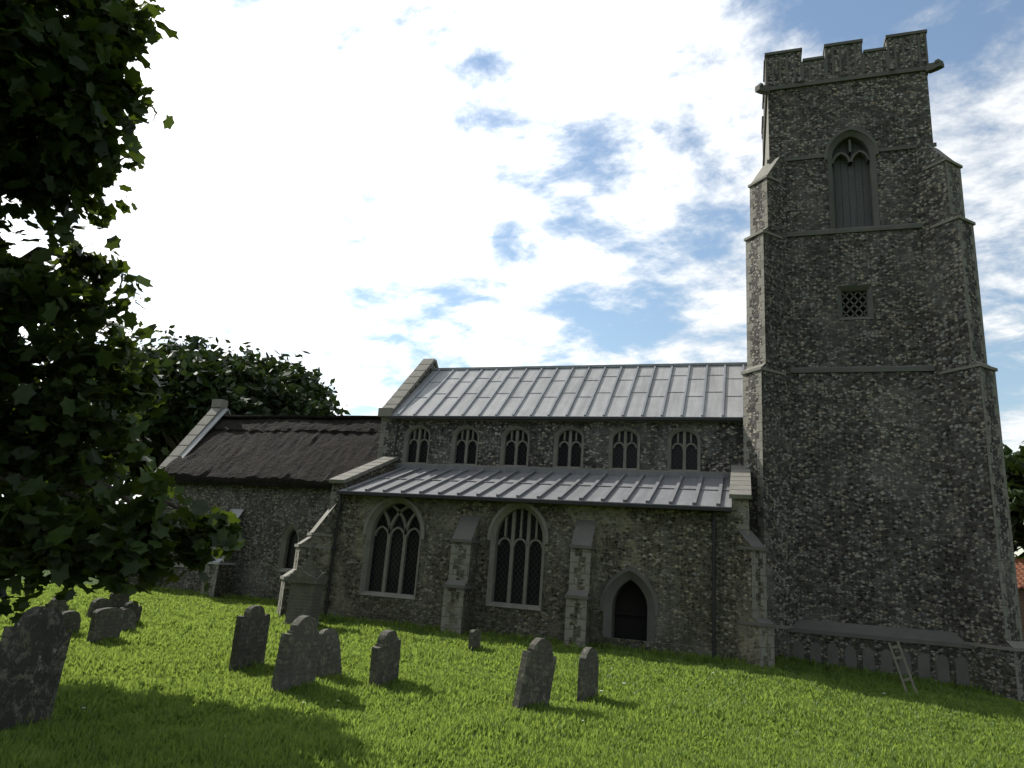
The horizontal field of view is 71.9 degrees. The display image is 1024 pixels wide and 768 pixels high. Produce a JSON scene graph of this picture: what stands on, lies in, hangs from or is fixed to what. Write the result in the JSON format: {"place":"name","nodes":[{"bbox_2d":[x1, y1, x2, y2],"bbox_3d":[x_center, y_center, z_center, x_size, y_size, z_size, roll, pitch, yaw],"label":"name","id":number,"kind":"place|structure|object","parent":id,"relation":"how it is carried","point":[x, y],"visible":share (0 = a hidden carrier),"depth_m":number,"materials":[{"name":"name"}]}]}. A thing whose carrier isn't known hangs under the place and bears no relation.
{"place":"outdoors","nodes":[
{"label":"outdoors","id":0,"kind":"place"},
{"bbox_2d":[5,569,98,584],"bbox_3d":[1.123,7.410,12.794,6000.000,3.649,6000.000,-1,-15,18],"label":"ground","id":1,"kind":"structure","parent":0,"point":[47,572],"depth_m":34.74,"materials":[{"name":"green plant"}]},
{"bbox_2d":[0,606,71,730],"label":"headstone","id":2,"kind":"object","parent":1,"relation":"on","point":[34,643],"visible":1,"depth_m":7.40,"materials":[{"name":"grey stone"}]},
{"bbox_2d":[45,598,69,611],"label":"headstone","id":3,"kind":"object","parent":1,"relation":"on","point":[61,605],"visible":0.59,"depth_m":16.11,"materials":[{"name":"stone"}]},
{"bbox_2d":[61,610,80,632],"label":"headstone","id":4,"kind":"object","parent":1,"relation":"on","point":[72,620],"visible":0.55,"depth_m":14.34,"materials":[{"name":"stone"}]},
{"bbox_2d":[5,380,154,484],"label":"tree","id":5,"kind":"object","parent":1,"relation":"on","point":[134,469],"visible":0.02,"depth_m":56.05,"materials":[{"name":"green plant"}]},
{"bbox_2d":[72,488,98,502],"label":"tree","id":6,"kind":"object","parent":1,"relation":"on","point":[82,496],"depth_m":115.06,"materials":[{"name":"green plant"}]},
{"bbox_2d":[86,598,111,617],"bbox_3d":[-10.488,5.893,17.854,0.100,0.940,0.615,2,-20,19],"label":"headstone","id":7,"kind":"object","parent":1,"relation":"on","point":[97,603],"visible":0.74,"depth_m":17.81,"materials":[{"name":"stone"}]},
{"bbox_2d":[87,607,123,642],"bbox_3d":[-7.996,4.951,13.826,0.110,1.094,0.708,0,-15,14],"label":"headstone","id":8,"kind":"object","parent":1,"relation":"on","point":[106,622],"visible":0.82,"depth_m":13.80,"materials":[{"name":"stone"}]},
{"bbox_2d":[109,592,129,607],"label":"headstone","id":9,"kind":"object","parent":1,"relation":"on","point":[117,602],"visible":0.3,"depth_m":19.59,"materials":[{"name":"stone"}]},
{"bbox_2d":[121,609,135,630],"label":"headstone","id":10,"kind":"object","parent":1,"relation":"on","point":[129,618],"visible":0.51,"depth_m":15.38,"materials":[{"name":"stone"}]},
{"bbox_2d":[119,601,141,621],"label":"headstone","id":11,"kind":"object","parent":1,"relation":"on","point":[136,608],"visible":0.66,"depth_m":16.84,"materials":[{"name":"stone"}]},
{"bbox_2d":[131,453,165,480],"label":"tree","id":12,"kind":"object","parent":1,"relation":"on","point":[154,455],"depth_m":61.67,"materials":[{"name":"green plant"}]},
{"bbox_2d":[96,325,232,489],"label":"tree","id":13,"kind":"object","parent":1,"relation":"on","point":[192,346],"depth_m":56.30,"materials":[{"name":"green plant"}]},
{"bbox_2d":[120,341,295,449],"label":"tree","id":14,"kind":"object","parent":1,"relation":"on","point":[193,387],"depth_m":48.22,"materials":[{"name":"green plant"}]},
{"bbox_2d":[127,399,330,600],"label":"chancel","id":15,"kind":"structure","parent":1,"relation":"on","point":[277,524],"depth_m":28.36,"materials":[{"name":"stone"}]},
{"bbox_2d":[165,415,381,488],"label":"thatched roof","id":16,"kind":"structure","parent":15,"relation":"attached to","point":[307,451],"depth_m":30.27,"materials":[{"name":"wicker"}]},
{"bbox_2d":[229,605,269,671],"bbox_3d":[-4.500,4.562,12.079,0.110,1.473,0.782,-1,-14,18],"label":"headstone","id":17,"kind":"object","parent":1,"relation":"on","point":[250,637],"visible":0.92,"depth_m":12.04,"materials":[{"name":"stone"}]},
{"bbox_2d":[216,339,350,414],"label":"tree","id":18,"kind":"object","parent":1,"relation":"on","point":[272,366],"visible":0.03,"depth_m":60.03,"materials":[{"name":"green plant"}]},
{"bbox_2d":[243,369,332,414],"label":"tree","id":19,"kind":"object","parent":1,"relation":"on","point":[303,404],"visible":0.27,"depth_m":53.00,"materials":[{"name":"green plant"}]},
{"bbox_2d":[270,615,322,693],"bbox_3d":[-3.176,4.203,10.402,0.120,1.516,0.868,1,-17,22],"label":"headstone","id":20,"kind":"object","parent":1,"relation":"on","point":[298,655],"visible":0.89,"depth_m":10.35,"materials":[{"name":"stone"}]},
{"bbox_2d":[283,542,327,624],"bbox_3d":[-5.788,5.832,19.846,0.869,2.710,0.869,3,-15,7],"label":"pedestal tomb","id":21,"kind":"object","parent":1,"relation":"on","point":[308,579],"visible":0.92,"depth_m":19.53,"materials":[{"name":"stone"}]},
{"bbox_2d":[316,628,341,677],"bbox_3d":[-3.002,4.649,11.520,0.100,1.250,0.666,-10,-13,16],"label":"headstone","id":22,"kind":"object","parent":1,"relation":"on","point":[329,661],"visible":0.55,"depth_m":11.56,"materials":[{"name":"stone"}]},
{"bbox_2d":[369,629,400,685],"bbox_3d":[-2.061,4.656,11.405,0.120,1.316,0.676,2,-5,24],"label":"headstone","id":23,"kind":"object","parent":1,"relation":"on","point":[385,658],"visible":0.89,"depth_m":11.32,"materials":[{"name":"stone"}]},
{"bbox_2d":[468,629,480,651],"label":"headstone","id":24,"kind":"object","parent":1,"relation":"on","point":[474,637],"visible":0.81,"depth_m":16.87,"materials":[{"name":"stone"}]},
{"bbox_2d":[7,584,1003,731],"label":"grass tufts","id":25,"kind":"object","parent":1,"relation":"on","point":[930,684],"visible":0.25,"depth_m":19.17,"materials":[{"name":"green plant"}]},
{"bbox_2d":[0,580,1023,767],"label":"grass","id":26,"kind":"structure","parent":1,"relation":"on","point":[161,691],"depth_m":10.15,"materials":[{"name":"green plant"}]},
{"bbox_2d":[512,637,556,709],"bbox_3d":[0.324,4.522,10.459,0.110,1.444,0.736,-4,-25,40],"label":"headstone","id":27,"kind":"object","parent":1,"relation":"on","point":[536,672],"visible":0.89,"depth_m":10.45,"materials":[{"name":"stone"}]},
{"bbox_2d":[377,359,746,473],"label":"church nave","id":28,"kind":"structure","parent":1,"relation":"on","point":[680,417],"depth_m":25.87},
{"bbox_2d":[577,647,598,701],"bbox_3d":[1.241,4.963,11.536,0.110,1.256,0.670,-3,-15,27],"label":"headstone","id":29,"kind":"object","parent":1,"relation":"on","point":[588,668],"visible":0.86,"depth_m":11.45,"materials":[{"name":"stone"}]},
{"bbox_2d":[888,641,916,692],"bbox_3d":[9.525,7.063,17.087,0.250,1.570,0.060,-19,-31,20],"label":"wooden ladder","id":30,"kind":"object","parent":1,"relation":"on","point":[905,662],"visible":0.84,"depth_m":17.17,"materials":[{"name":"wood"}]},
{"bbox_2d":[1003,444,1023,558],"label":"tree","id":31,"kind":"object","parent":1,"relation":"on","point":[1007,449],"depth_m":45.97,"materials":[{"name":"green plant"}]},
{"bbox_2d":[1004,441,1023,549],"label":"tree","id":32,"kind":"object","parent":1,"relation":"on","point":[1014,467],"depth_m":30.06,"materials":[{"name":"green plant"}]},
{"bbox_2d":[1018,589,1023,641],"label":"outbuilding","id":33,"kind":"structure","parent":1,"relation":"on","point":[1021,596],"depth_m":25.05,"materials":[{"name":"brick"}]},
{"bbox_2d":[1015,558,1023,588],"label":"outbuilding roof","id":34,"kind":"structure","parent":33,"relation":"attached to","point":[1019,564],"depth_m":26.38,"materials":[{"name":"orange tile"}]},
{"bbox_2d":[0,0,245,623],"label":"tree","id":35,"kind":"object","parent":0,"point":[69,94],"depth_m":10.40,"materials":[{"name":"green plant"}]},
{"bbox_2d":[0,0,1023,555],"label":"sky","id":36,"kind":"structure","parent":0,"point":[374,190],"materials":[{"name":"white"}]},
{"bbox_2d":[277,456,776,666],"bbox_3d":[0.295,5.322,22.086,14.803,6.630,4.567,-1,-15,18],"label":"church aisle","id":37,"kind":"object","parent":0,"point":[672,561],"visible":0.93,"depth_m":20.73,"materials":[{"name":"grey stone"}]},
{"bbox_2d":[741,29,1023,700],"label":"church tower","id":38,"kind":"structure","parent":0,"point":[879,508],"depth_m":22.22,"materials":[{"name":"grey stone"}]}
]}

